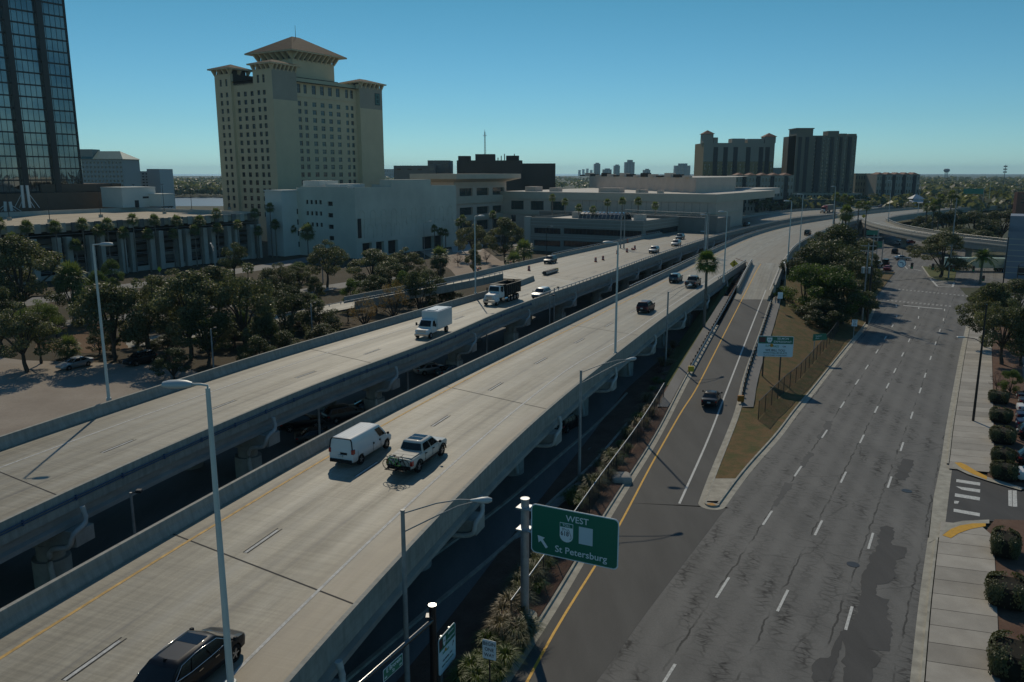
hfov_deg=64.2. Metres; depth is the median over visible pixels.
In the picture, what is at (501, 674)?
ornamental grass
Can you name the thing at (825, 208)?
semi truck
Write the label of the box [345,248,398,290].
broadleaf tree
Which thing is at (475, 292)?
highway lamp
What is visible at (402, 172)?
hospital wing
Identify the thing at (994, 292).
broadleaf tree
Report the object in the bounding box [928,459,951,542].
driveway apron
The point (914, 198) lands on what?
pavilion
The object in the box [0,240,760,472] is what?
earth ground
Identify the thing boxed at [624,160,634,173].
skyline tower
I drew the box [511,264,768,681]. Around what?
ramp road
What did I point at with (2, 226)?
fan palm
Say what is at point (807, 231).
suv car
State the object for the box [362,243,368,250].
window
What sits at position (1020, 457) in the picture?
suv car
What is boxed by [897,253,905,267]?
turn sign
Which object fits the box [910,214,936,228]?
broadleaf tree
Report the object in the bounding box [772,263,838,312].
broadleaf tree
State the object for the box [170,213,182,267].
fan palm
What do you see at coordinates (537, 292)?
suv car
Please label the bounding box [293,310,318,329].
understory shrub
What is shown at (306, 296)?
broadleaf tree
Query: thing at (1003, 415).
clipped bush
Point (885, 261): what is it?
suv car
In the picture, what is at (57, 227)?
fan palm
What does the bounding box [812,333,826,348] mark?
direction sign
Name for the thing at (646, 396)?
ornamental grass
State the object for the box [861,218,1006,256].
exit ramp bridge
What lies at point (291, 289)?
broadleaf tree
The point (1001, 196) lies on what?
woods
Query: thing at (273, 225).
fan palm
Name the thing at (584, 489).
ornamental grass
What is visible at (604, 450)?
ornamental grass
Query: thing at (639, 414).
ornamental grass
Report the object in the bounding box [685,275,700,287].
pickup truck
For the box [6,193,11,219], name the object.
roof light pole
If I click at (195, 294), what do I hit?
broadleaf tree
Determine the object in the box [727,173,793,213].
apartment block
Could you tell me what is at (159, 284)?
broadleaf tree
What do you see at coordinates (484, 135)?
radio mast
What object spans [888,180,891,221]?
highway lamp
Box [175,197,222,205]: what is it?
river
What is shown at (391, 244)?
window
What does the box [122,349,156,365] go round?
suv car
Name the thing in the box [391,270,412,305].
broadleaf tree
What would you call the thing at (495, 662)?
ornamental grass
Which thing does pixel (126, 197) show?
stair house
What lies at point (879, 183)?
apartment block
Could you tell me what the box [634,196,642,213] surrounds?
fan palm
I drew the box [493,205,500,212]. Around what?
window
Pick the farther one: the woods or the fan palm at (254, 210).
the woods
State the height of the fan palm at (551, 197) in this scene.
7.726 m
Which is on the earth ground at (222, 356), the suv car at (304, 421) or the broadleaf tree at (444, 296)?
the broadleaf tree at (444, 296)
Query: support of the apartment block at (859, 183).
on the ground at (909, 222)
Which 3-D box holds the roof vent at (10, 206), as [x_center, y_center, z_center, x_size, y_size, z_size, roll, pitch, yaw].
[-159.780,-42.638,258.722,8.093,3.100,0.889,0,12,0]
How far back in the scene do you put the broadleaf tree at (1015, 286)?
142.30 m
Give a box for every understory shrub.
[85,332,110,353]
[104,334,120,351]
[132,336,157,351]
[153,335,181,354]
[156,317,183,345]
[193,318,222,348]
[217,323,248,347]
[230,310,251,341]
[262,274,293,289]
[286,265,304,288]
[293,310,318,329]
[295,266,312,288]
[304,293,324,302]
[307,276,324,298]
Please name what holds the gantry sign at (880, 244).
on the street at (759, 587)
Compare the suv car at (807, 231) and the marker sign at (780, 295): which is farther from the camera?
the suv car at (807, 231)
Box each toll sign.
[438,623,455,681]
[757,336,793,380]
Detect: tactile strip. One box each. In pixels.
[943,523,985,537]
[955,462,986,478]
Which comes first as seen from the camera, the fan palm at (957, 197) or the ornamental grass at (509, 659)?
the ornamental grass at (509, 659)
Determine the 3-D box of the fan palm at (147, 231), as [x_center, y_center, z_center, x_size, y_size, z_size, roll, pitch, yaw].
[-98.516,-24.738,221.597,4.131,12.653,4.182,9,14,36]
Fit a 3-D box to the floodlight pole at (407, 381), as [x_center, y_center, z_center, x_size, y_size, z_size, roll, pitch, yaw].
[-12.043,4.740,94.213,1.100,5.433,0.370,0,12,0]
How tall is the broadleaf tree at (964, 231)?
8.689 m
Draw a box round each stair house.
[100,186,155,207]
[148,193,174,205]
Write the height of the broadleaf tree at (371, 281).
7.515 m
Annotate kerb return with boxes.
[941,520,988,534]
[952,462,1022,489]
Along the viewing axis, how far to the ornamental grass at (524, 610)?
48.09 m
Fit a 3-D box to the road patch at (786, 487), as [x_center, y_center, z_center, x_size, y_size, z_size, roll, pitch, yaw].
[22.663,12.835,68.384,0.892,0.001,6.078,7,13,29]
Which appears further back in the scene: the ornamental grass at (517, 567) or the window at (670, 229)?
the window at (670, 229)
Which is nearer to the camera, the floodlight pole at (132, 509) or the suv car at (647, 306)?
the floodlight pole at (132, 509)
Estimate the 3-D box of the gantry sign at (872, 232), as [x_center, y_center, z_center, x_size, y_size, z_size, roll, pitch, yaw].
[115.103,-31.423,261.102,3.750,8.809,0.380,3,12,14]
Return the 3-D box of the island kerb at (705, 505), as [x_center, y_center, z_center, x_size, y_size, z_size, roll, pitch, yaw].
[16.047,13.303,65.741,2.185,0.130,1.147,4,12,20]
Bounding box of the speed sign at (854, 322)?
[852,320,857,336]
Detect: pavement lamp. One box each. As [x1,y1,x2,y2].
[546,226,549,255]
[957,304,987,420]
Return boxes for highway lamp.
[92,242,113,401]
[161,379,235,681]
[474,215,484,293]
[603,241,618,353]
[700,214,707,248]
[718,211,727,282]
[784,200,791,261]
[797,194,802,249]
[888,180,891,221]
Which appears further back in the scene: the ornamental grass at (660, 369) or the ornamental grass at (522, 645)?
the ornamental grass at (660, 369)
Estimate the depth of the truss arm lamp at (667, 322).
110.49 m
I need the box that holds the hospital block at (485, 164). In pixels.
[457,154,521,190]
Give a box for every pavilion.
[410,174,520,240]
[907,194,929,203]
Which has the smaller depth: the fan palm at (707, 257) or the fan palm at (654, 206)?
the fan palm at (707, 257)
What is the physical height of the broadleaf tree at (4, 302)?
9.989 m
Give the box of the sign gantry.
[620,210,709,250]
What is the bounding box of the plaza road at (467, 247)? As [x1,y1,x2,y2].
[452,244,482,251]
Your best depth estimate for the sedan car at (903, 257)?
250.80 m
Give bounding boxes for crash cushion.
[542,268,558,274]
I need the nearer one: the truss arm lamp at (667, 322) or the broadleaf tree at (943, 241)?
the truss arm lamp at (667, 322)
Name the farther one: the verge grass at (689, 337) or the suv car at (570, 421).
the verge grass at (689, 337)
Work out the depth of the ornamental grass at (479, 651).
44.52 m
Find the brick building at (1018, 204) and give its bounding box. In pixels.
[1012,192,1023,213]
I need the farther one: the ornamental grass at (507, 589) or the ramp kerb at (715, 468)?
the ramp kerb at (715, 468)
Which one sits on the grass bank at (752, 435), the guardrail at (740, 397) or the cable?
the guardrail at (740, 397)
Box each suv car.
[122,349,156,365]
[133,627,244,681]
[277,414,324,432]
[320,403,365,423]
[531,286,550,298]
[543,255,556,263]
[555,413,578,432]
[636,300,654,312]
[649,245,659,252]
[669,273,682,282]
[671,239,680,245]
[675,233,684,239]
[804,229,811,235]
[882,259,889,264]
[891,248,897,253]
[1016,421,1023,436]
[1016,446,1023,464]
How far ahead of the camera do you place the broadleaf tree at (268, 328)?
114.94 m
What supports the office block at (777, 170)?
on the ground at (909, 222)
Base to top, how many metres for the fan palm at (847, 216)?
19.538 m
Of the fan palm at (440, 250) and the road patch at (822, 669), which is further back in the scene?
the fan palm at (440, 250)
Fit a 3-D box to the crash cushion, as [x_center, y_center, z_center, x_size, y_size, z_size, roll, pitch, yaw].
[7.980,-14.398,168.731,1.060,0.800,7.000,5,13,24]
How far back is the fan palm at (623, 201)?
278.12 m
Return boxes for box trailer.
[944,257,1004,271]
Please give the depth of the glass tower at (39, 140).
277.61 m
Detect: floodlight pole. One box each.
[129,489,142,534]
[210,327,216,367]
[310,302,315,329]
[317,380,322,434]
[407,371,408,390]
[549,294,554,324]
[553,286,558,322]
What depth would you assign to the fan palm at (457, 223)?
278.48 m
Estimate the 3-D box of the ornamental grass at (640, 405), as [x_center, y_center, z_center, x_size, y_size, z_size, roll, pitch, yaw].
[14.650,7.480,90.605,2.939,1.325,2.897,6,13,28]
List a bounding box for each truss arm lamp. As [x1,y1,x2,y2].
[400,496,491,681]
[577,357,635,481]
[664,284,691,365]
[783,262,786,293]
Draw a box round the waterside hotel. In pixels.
[80,149,142,207]
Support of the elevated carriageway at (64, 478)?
on the ground at (909, 222)
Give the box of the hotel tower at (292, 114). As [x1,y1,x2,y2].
[207,31,386,240]
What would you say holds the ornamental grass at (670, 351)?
on the verge bank at (466, 617)
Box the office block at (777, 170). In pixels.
[773,168,780,173]
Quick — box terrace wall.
[539,211,730,246]
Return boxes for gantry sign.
[866,229,878,254]
[876,240,883,260]
[963,188,984,201]
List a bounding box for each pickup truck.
[384,433,446,472]
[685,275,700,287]
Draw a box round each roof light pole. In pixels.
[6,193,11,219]
[46,191,51,222]
[98,190,102,216]
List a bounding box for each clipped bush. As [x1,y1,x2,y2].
[983,571,1023,611]
[986,629,1023,681]
[987,389,1010,403]
[988,406,1013,423]
[988,425,1017,444]
[989,460,1019,481]
[989,525,1022,559]
[990,446,1017,462]
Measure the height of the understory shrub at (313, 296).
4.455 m
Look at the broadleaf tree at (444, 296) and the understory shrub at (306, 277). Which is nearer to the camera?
the broadleaf tree at (444, 296)
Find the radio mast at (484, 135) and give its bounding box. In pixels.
[483,132,486,153]
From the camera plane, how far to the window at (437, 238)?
291.56 m
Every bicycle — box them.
[382,454,405,470]
[386,454,408,469]
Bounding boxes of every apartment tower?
[694,130,776,175]
[781,128,861,198]
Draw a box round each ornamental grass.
[441,665,481,681]
[444,652,488,681]
[457,665,497,681]
[464,648,482,657]
[467,627,505,649]
[472,654,505,678]
[480,610,518,641]
[481,600,518,627]
[485,590,533,616]
[486,643,527,673]
[486,663,514,681]
[490,615,541,647]
[492,609,522,625]
[495,634,523,650]
[497,584,519,597]
[498,572,536,590]
[502,602,537,619]
[505,587,542,606]
[505,632,537,654]
[508,561,535,576]
[513,614,550,643]
[514,562,552,584]
[517,550,547,568]
[529,577,549,593]
[532,554,559,571]
[556,487,586,504]
[566,496,591,508]
[568,484,581,496]
[573,473,612,492]
[575,473,591,485]
[575,483,600,500]
[585,466,598,474]
[587,458,607,472]
[594,447,616,464]
[597,450,626,470]
[597,465,617,478]
[613,439,623,448]
[616,425,638,437]
[621,442,636,452]
[622,417,645,427]
[630,426,645,436]
[631,412,648,419]
[634,402,651,412]
[635,392,656,401]
[636,405,661,416]
[638,417,654,426]
[646,398,660,405]
[647,386,656,390]
[649,376,662,381]
[653,366,665,372]
[656,356,668,365]
[662,347,673,356]
[663,358,676,365]
[669,340,677,347]
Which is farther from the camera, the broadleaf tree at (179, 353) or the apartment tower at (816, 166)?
the apartment tower at (816, 166)
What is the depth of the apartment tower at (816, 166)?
586.12 m
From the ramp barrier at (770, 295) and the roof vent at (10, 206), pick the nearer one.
the ramp barrier at (770, 295)
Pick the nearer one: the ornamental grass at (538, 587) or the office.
the ornamental grass at (538, 587)
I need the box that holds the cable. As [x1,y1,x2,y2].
[880,264,1004,281]
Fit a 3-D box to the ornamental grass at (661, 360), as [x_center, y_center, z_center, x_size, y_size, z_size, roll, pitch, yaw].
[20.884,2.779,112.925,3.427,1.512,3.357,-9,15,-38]
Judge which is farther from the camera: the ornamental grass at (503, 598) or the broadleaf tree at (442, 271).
the broadleaf tree at (442, 271)
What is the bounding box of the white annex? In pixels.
[296,179,456,258]
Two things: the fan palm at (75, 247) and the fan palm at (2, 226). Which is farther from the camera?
the fan palm at (75, 247)
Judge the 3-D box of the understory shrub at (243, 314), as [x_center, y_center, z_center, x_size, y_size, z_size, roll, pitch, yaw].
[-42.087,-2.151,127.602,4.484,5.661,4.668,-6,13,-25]
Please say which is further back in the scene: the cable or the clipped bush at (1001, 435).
the cable
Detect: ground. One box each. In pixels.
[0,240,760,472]
[173,174,1023,681]
[420,249,520,274]
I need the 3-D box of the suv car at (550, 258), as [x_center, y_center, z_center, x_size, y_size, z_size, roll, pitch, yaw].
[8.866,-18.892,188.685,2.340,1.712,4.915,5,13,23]
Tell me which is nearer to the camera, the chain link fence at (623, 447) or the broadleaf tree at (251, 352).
the chain link fence at (623, 447)
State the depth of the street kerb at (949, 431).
95.25 m
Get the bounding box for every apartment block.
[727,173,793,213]
[853,173,872,195]
[864,172,919,196]
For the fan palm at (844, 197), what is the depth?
306.64 m
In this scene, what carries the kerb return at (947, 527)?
on the pavement at (962, 655)
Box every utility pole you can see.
[860,243,876,319]
[865,265,872,323]
[868,235,881,291]
[947,198,956,277]
[1002,237,1008,283]
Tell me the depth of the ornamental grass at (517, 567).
53.45 m
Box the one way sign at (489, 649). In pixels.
[482,639,495,681]
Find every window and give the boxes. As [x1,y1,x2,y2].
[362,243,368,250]
[376,242,381,251]
[388,240,394,253]
[422,236,430,248]
[435,235,439,247]
[460,188,470,195]
[460,207,470,214]
[460,221,470,230]
[477,188,486,194]
[477,206,486,213]
[477,220,486,228]
[493,187,502,194]
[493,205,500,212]
[493,219,498,227]
[511,201,523,208]
[511,215,515,221]
[531,201,543,209]
[534,240,559,246]
[535,228,559,233]
[551,201,563,210]
[564,228,640,236]
[564,241,603,246]
[646,226,677,234]
[795,195,858,197]
[1017,268,1023,274]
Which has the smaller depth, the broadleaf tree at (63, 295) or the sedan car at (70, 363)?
the sedan car at (70, 363)
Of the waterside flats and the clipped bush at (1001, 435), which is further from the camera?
the waterside flats
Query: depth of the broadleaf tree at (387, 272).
171.05 m
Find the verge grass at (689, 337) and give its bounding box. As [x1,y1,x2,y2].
[663,274,735,385]
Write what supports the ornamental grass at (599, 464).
on the verge bank at (466, 617)
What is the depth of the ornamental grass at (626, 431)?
81.97 m
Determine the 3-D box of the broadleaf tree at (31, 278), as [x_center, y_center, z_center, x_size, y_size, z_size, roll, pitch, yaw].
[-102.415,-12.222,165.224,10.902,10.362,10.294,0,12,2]
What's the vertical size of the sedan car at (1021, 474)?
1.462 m
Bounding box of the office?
[524,211,678,251]
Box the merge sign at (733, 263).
[730,260,737,267]
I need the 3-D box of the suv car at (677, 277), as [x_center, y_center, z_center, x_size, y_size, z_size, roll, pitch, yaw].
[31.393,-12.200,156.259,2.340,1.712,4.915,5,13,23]
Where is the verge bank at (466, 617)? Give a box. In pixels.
[397,258,748,681]
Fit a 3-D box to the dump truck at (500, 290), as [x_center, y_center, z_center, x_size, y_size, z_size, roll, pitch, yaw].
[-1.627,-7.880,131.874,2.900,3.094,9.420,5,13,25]
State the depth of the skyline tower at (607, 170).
3132.95 m
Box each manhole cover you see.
[846,561,859,566]
[901,489,911,492]
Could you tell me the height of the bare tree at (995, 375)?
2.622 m
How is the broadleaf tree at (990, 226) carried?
on the ground at (909, 222)
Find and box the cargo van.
[328,422,390,464]
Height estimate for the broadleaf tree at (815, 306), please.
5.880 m
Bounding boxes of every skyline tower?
[384,169,393,179]
[594,163,599,174]
[602,168,611,173]
[613,164,619,174]
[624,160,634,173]
[673,163,689,175]
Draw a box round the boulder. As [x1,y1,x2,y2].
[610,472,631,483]
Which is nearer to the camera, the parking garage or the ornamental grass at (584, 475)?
the ornamental grass at (584, 475)
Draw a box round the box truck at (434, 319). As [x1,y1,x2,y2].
[414,306,451,338]
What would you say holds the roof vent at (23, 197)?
on the podium building at (80, 196)
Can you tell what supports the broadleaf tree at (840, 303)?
on the ground at (909, 222)
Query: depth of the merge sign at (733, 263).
176.22 m
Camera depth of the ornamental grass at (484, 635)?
45.80 m
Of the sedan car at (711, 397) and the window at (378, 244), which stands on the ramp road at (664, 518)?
the sedan car at (711, 397)
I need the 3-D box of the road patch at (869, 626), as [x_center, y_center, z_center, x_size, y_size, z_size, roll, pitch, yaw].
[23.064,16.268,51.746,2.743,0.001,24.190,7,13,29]
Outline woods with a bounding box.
[173,175,1023,211]
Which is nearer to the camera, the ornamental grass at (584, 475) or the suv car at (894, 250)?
the ornamental grass at (584, 475)
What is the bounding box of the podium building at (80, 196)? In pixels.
[0,183,120,211]
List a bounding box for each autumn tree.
[349,294,378,324]
[378,279,408,316]
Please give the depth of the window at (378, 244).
265.08 m
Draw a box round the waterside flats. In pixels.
[140,169,175,208]
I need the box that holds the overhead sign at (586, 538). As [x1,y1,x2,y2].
[516,496,618,621]
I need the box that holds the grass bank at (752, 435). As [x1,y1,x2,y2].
[715,272,893,477]
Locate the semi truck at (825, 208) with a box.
[820,204,834,212]
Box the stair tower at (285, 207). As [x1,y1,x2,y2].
[263,189,299,256]
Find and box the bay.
[173,174,600,175]
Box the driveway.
[946,469,1023,522]
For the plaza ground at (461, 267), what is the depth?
244.80 m
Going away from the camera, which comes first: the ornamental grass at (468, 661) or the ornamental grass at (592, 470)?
the ornamental grass at (468, 661)
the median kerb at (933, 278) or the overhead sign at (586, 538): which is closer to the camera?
the overhead sign at (586, 538)
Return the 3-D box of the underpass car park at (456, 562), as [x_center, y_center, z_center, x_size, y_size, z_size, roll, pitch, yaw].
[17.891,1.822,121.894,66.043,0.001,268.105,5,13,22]
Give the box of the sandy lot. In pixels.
[0,358,197,435]
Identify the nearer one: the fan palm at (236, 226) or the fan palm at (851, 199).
the fan palm at (236, 226)
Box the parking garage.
[0,207,262,283]
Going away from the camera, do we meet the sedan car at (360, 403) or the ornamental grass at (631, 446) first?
the ornamental grass at (631, 446)
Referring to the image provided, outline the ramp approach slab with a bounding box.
[733,263,780,298]
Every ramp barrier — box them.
[736,259,752,292]
[767,268,783,300]
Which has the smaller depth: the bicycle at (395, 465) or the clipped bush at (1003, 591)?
the clipped bush at (1003, 591)
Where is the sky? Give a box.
[64,0,1023,173]
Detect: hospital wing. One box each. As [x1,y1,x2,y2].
[394,166,436,178]
[428,160,452,173]
[522,163,555,190]
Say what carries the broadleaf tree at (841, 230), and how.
on the grass bank at (752, 435)
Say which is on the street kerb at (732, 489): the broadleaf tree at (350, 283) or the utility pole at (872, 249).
the utility pole at (872, 249)
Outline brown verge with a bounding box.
[35,324,127,352]
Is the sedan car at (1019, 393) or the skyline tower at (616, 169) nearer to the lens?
the sedan car at (1019, 393)
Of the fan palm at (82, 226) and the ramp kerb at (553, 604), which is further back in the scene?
the fan palm at (82, 226)
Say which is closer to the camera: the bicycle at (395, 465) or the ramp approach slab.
the bicycle at (395, 465)
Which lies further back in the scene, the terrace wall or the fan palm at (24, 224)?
the terrace wall
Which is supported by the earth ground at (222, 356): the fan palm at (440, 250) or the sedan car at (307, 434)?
the fan palm at (440, 250)
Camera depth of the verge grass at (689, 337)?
124.98 m
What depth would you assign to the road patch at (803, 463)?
76.78 m
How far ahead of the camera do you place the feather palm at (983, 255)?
196.22 m
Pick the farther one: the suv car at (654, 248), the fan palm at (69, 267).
the suv car at (654, 248)
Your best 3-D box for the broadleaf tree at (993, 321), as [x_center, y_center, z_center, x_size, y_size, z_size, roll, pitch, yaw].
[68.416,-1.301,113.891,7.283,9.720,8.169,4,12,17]
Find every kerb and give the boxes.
[346,422,626,680]
[434,392,627,556]
[495,325,718,681]
[698,502,725,509]
[699,297,774,502]
[717,309,874,505]
[910,537,937,681]
[921,266,953,281]
[940,313,971,463]
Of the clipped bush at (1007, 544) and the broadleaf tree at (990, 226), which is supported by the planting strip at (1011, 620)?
the clipped bush at (1007, 544)
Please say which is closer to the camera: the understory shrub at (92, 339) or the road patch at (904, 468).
the road patch at (904, 468)
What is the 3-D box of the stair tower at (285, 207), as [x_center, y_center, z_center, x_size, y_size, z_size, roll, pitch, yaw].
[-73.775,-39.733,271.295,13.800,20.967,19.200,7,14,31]
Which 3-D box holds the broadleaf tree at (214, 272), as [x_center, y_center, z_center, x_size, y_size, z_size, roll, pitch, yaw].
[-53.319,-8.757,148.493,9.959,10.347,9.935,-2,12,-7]
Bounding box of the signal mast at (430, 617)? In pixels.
[359,603,437,681]
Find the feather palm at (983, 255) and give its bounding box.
[965,249,997,283]
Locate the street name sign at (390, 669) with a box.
[383,653,402,681]
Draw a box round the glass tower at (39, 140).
[0,0,82,193]
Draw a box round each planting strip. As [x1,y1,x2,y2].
[987,519,1023,681]
[988,314,1023,489]
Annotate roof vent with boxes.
[1,202,20,210]
[14,185,39,207]
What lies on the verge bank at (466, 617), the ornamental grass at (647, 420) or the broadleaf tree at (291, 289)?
the ornamental grass at (647, 420)
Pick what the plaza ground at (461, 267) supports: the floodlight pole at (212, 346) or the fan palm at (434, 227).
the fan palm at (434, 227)
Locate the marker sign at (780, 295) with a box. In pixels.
[778,292,782,309]
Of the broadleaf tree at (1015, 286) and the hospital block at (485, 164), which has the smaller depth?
the broadleaf tree at (1015, 286)
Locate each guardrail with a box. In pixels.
[688,270,743,372]
[737,301,771,401]
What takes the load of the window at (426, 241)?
in the white annex
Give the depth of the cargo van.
58.37 m
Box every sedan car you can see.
[55,356,93,369]
[294,426,329,443]
[349,399,363,408]
[413,362,442,375]
[434,364,456,375]
[701,390,722,406]
[883,265,891,270]
[893,255,910,259]
[1015,390,1023,397]
[1015,410,1023,416]
[1015,417,1023,424]
[1016,402,1023,409]
[1017,396,1023,402]
[1017,466,1023,479]
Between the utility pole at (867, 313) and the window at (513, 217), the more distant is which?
the window at (513, 217)
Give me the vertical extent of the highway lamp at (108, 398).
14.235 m
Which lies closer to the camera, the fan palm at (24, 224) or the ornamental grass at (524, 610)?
the ornamental grass at (524, 610)
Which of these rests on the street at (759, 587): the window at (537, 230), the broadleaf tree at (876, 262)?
the broadleaf tree at (876, 262)
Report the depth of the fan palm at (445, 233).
279.43 m
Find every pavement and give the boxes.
[516,482,580,538]
[707,478,734,504]
[925,521,999,681]
[949,316,993,471]
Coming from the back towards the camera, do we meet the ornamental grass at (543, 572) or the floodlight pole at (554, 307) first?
the floodlight pole at (554, 307)
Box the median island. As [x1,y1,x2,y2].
[923,266,956,280]
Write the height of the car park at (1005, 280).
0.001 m
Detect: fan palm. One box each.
[0,216,5,237]
[6,231,16,236]
[18,219,35,273]
[47,219,63,265]
[53,258,89,323]
[54,333,82,359]
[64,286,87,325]
[68,238,84,266]
[74,217,89,277]
[91,223,107,274]
[100,217,113,275]
[117,225,130,273]
[126,213,138,271]
[141,227,155,271]
[147,213,161,266]
[167,228,179,268]
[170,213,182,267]
[189,223,201,265]
[193,214,205,264]
[210,208,221,248]
[211,222,222,258]
[232,219,242,260]
[250,207,260,258]
[253,226,263,258]
[264,202,274,256]
[270,219,280,256]
[299,222,315,256]
[429,244,451,273]
[431,224,437,249]
[437,227,443,244]
[442,229,448,249]
[454,218,461,250]
[460,214,466,250]
[489,210,496,250]
[505,250,522,280]
[513,238,533,260]
[549,194,555,214]
[562,197,568,214]
[574,204,582,214]
[589,205,596,214]
[604,199,610,212]
[618,196,626,211]
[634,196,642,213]
[651,201,658,214]
[694,249,721,326]
[831,192,840,223]
[837,204,854,223]
[840,193,848,223]
[847,195,855,225]
[853,200,863,236]
[863,200,871,239]
[922,203,930,229]
[927,199,941,230]
[936,193,945,229]
[947,190,956,226]
[950,194,961,204]
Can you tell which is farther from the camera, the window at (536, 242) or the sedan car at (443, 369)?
the window at (536, 242)
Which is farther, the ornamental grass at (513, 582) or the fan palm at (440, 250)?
the fan palm at (440, 250)
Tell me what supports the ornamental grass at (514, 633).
on the verge bank at (466, 617)
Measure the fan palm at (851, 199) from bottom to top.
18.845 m
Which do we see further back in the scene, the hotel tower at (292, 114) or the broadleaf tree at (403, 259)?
the hotel tower at (292, 114)
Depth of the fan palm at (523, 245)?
193.29 m
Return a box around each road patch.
[772,482,793,505]
[800,452,813,467]
[811,634,841,681]
[817,421,832,438]
[840,526,906,681]
[894,458,913,479]
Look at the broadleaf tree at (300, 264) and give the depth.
198.77 m
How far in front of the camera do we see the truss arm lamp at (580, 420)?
70.04 m
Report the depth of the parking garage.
233.09 m
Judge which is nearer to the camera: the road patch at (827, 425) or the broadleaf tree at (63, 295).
the road patch at (827, 425)
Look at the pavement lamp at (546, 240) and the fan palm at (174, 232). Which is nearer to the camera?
the fan palm at (174, 232)
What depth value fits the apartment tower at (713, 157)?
604.94 m
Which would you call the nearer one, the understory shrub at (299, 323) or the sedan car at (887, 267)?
the understory shrub at (299, 323)
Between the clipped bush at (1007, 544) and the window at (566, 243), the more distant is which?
the window at (566, 243)
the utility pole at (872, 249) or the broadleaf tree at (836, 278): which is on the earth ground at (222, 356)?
the broadleaf tree at (836, 278)
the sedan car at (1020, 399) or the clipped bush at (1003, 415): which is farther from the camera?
the sedan car at (1020, 399)
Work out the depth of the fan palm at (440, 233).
279.20 m
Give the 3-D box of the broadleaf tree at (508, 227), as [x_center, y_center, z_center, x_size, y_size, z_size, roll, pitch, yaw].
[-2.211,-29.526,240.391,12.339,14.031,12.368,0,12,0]
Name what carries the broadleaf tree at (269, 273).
on the earth ground at (222, 356)
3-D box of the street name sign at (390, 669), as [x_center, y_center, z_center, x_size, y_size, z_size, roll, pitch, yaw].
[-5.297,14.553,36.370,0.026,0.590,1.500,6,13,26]
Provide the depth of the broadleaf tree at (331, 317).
129.65 m
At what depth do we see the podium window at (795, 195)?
586.10 m
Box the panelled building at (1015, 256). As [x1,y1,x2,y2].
[1003,214,1023,278]
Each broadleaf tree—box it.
[0,234,65,309]
[0,266,37,302]
[0,286,16,348]
[0,302,63,372]
[14,299,64,363]
[43,312,67,336]
[50,266,88,321]
[65,282,151,360]
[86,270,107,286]
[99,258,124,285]
[107,274,184,348]
[141,268,187,301]
[146,268,225,359]
[149,346,192,379]
[178,305,233,364]
[199,265,245,311]
[208,262,276,349]
[218,241,248,275]
[236,334,276,360]
[244,312,280,352]
[258,262,298,289]
[264,289,305,334]
[268,330,300,349]
[270,282,299,312]
[288,261,307,282]
[290,292,312,311]
[294,299,342,335]
[304,323,337,339]
[305,239,349,286]
[339,278,363,301]
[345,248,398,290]
[359,274,387,311]
[373,261,407,288]
[388,247,427,274]
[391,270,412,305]
[400,269,438,308]
[419,269,439,280]
[425,277,455,303]
[429,256,446,277]
[449,292,464,299]
[453,221,486,259]
[463,249,481,271]
[483,217,524,263]
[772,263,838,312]
[777,257,804,286]
[792,250,823,265]
[794,299,852,330]
[795,264,870,321]
[797,237,860,281]
[802,231,842,248]
[806,222,869,271]
[818,277,879,323]
[821,251,884,298]
[850,290,880,315]
[853,263,883,289]
[857,236,878,256]
[869,254,880,270]
[906,244,923,252]
[908,230,973,276]
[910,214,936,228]
[918,209,970,233]
[932,224,976,247]
[937,191,947,197]
[947,210,1004,237]
[954,282,1020,346]
[964,229,1005,239]
[964,286,991,311]
[973,297,1023,364]
[977,208,1011,238]
[997,305,1023,366]
[997,369,1023,393]
[1000,278,1023,310]
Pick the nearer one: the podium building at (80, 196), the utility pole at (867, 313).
the utility pole at (867, 313)
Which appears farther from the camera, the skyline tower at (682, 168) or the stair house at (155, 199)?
the skyline tower at (682, 168)
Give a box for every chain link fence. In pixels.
[510,383,663,613]
[758,320,838,419]
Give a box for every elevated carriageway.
[0,203,1012,681]
[0,204,915,588]
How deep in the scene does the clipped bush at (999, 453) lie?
75.10 m
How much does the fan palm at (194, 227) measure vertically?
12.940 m
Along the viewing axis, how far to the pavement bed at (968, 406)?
89.98 m
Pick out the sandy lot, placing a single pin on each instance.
(42, 392)
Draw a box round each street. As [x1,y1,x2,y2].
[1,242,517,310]
[25,277,444,329]
[597,228,1002,681]
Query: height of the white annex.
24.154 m
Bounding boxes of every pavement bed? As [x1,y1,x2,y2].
[925,533,987,681]
[949,332,987,468]
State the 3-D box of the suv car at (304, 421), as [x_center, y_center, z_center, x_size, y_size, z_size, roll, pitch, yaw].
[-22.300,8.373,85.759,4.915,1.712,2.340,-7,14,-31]
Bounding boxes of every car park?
[0,272,790,681]
[1001,278,1023,377]
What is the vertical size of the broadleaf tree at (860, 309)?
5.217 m
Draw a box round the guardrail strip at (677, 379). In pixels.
[658,296,780,406]
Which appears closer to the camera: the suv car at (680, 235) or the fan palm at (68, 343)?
the fan palm at (68, 343)
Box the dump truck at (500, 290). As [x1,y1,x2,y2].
[483,280,520,305]

